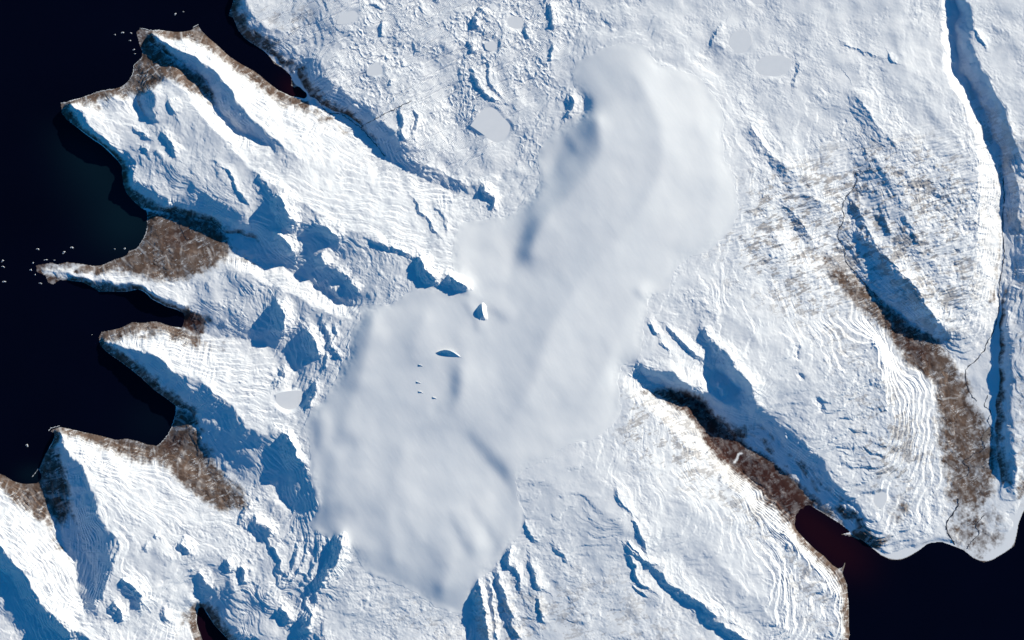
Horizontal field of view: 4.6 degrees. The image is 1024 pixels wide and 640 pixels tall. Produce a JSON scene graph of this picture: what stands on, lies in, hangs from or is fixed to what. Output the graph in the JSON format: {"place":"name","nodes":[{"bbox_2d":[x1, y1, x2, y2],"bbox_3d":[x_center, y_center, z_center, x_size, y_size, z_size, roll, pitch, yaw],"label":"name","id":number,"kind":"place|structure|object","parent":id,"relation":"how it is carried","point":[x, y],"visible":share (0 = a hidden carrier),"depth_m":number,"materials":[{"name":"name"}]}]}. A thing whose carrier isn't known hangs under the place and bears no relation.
{"place":"outdoors","nodes":[
{"label":"outdoors","id":0,"kind":"place"},
{"bbox_2d":[275,390,304,408],"bbox_3d":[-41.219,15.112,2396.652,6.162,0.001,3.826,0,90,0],"label":"frozen lake","id":1,"kind":"structure","parent":0,"point":[290,399],"depth_m":2396.65,"materials":[{"name":"white ice"}]},
{"bbox_2d":[336,11,358,24],"bbox_3d":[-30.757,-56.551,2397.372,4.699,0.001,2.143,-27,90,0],"label":"frozen lake","id":2,"kind":"structure","parent":0,"point":[349,17],"depth_m":2397.37,"materials":[{"name":"white ice"}]},
{"bbox_2d":[310,95,384,155],"bbox_3d":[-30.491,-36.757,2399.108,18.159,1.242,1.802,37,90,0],"label":"stream","id":3,"kind":"structure","parent":0,"point":[352,121],"depth_m":2399.43,"materials":[{"name":"grey liquid"}]},
{"bbox_2d":[367,62,381,75],"bbox_3d":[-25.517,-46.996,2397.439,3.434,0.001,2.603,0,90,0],"label":"frozen lake","id":4,"kind":"structure","parent":0,"point":[375,69],"depth_m":2397.44,"materials":[{"name":"white ice"}]},
{"bbox_2d":[361,101,410,127],"bbox_3d":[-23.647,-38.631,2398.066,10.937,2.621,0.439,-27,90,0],"label":"stream","id":5,"kind":"structure","parent":0,"point":[387,112],"depth_m":2396.96,"materials":[{"name":"grey liquid"}]},
{"bbox_2d":[470,107,509,141],"bbox_3d":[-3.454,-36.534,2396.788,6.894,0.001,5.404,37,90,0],"label":"frozen lake","id":6,"kind":"structure","parent":0,"point":[492,124],"depth_m":2396.79,"materials":[{"name":"white ice"}]},
{"bbox_2d":[484,41,496,50],"bbox_3d":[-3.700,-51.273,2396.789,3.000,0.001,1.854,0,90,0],"label":"frozen lake","id":7,"kind":"structure","parent":0,"point":[490,46],"depth_m":2396.79,"materials":[{"name":"white ice"}]},
{"bbox_2d":[0,0,1023,639],"bbox_3d":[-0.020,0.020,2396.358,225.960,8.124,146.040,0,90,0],"label":"terrain","id":8,"kind":"structure","parent":0,"point":[780,372],"depth_m":2396.66,"materials":[{"name":"white snow"}]},
{"bbox_2d":[436,350,459,356],"bbox_3d":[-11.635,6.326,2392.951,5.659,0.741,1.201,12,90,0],"label":"nunatak","id":9,"kind":"structure","parent":8,"relation":"on","point":[450,353],"depth_m":2392.95,"materials":[{"name":"white"}]},
{"bbox_2d":[476,303,487,320],"bbox_3d":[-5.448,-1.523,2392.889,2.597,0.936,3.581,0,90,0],"label":"nunatak","id":10,"kind":"structure","parent":8,"relation":"on","point":[481,311],"depth_m":2392.94,"materials":[{"name":"white"}]},
{"bbox_2d":[305,42,738,616],"bbox_3d":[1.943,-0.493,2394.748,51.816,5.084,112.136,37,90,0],"label":"ice cap","id":11,"kind":"object","parent":8,"relation":"on","point":[568,267],"visible":1,"depth_m":2393.59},
{"bbox_2d":[0,0,1023,639],"bbox_3d":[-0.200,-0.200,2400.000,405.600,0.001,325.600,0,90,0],"label":"sea","id":12,"kind":"structure","parent":0,"point":[62,188],"depth_m":2400.00,"materials":[{"name":"liquid"}]},
{"bbox_2d":[507,17,523,28],"bbox_3d":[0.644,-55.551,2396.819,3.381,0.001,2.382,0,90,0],"label":"frozen lake","id":13,"kind":"structure","parent":0,"point":[515,22],"depth_m":2396.82,"materials":[{"name":"white ice"}]},
{"bbox_2d":[729,30,751,52],"bbox_3d":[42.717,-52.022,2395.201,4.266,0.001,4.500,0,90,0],"label":"frozen lake","id":14,"kind":"structure","parent":0,"point":[740,41],"depth_m":2395.20,"materials":[{"name":"white ice"}]},
{"bbox_2d":[751,0,763,3],"bbox_3d":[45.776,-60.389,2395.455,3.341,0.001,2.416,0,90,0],"label":"frozen lake","id":15,"kind":"structure","parent":0,"point":[757,1],"depth_m":2395.45,"materials":[{"name":"white ice"}]},
{"bbox_2d":[755,55,790,75],"bbox_3d":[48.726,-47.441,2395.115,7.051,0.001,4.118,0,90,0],"label":"frozen lake","id":16,"kind":"structure","parent":0,"point":[773,65],"depth_m":2395.11,"materials":[{"name":"white ice"}]},
{"bbox_2d":[837,173,877,296],"bbox_3d":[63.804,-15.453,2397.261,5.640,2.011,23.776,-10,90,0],"label":"stream","id":17,"kind":"structure","parent":0,"point":[841,243],"depth_m":2397.39,"materials":[{"name":"grey liquid"}]},
{"bbox_2d":[874,492,886,508],"bbox_3d":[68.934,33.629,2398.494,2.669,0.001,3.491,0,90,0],"label":"frozen lake","id":18,"kind":"structure","parent":0,"point":[880,499],"depth_m":2398.49,"materials":[{"name":"white ice"}]},
{"bbox_2d":[945,499,958,544],"bbox_3d":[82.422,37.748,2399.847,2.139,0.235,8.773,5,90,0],"label":"stream","id":19,"kind":"structure","parent":0,"point":[948,520],"depth_m":2399.77,"materials":[{"name":"grey liquid"}]},
{"bbox_2d":[960,443,984,478],"bbox_3d":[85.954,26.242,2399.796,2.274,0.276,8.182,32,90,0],"label":"stream","id":20,"kind":"structure","parent":0,"point":[970,457],"depth_m":2399.76,"materials":[{"name":"grey liquid"}]},
{"bbox_2d":[965,178,1004,400],"bbox_3d":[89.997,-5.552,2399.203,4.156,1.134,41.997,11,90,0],"label":"stream","id":21,"kind":"structure","parent":0,"point":[998,293],"depth_m":2399.29,"materials":[{"name":"grey liquid"}]},
{"bbox_2d":[981,427,990,441],"bbox_3d":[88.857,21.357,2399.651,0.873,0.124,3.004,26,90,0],"label":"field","id":22,"kind":"structure","parent":0,"point":[985,434],"depth_m":2399.66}
]}

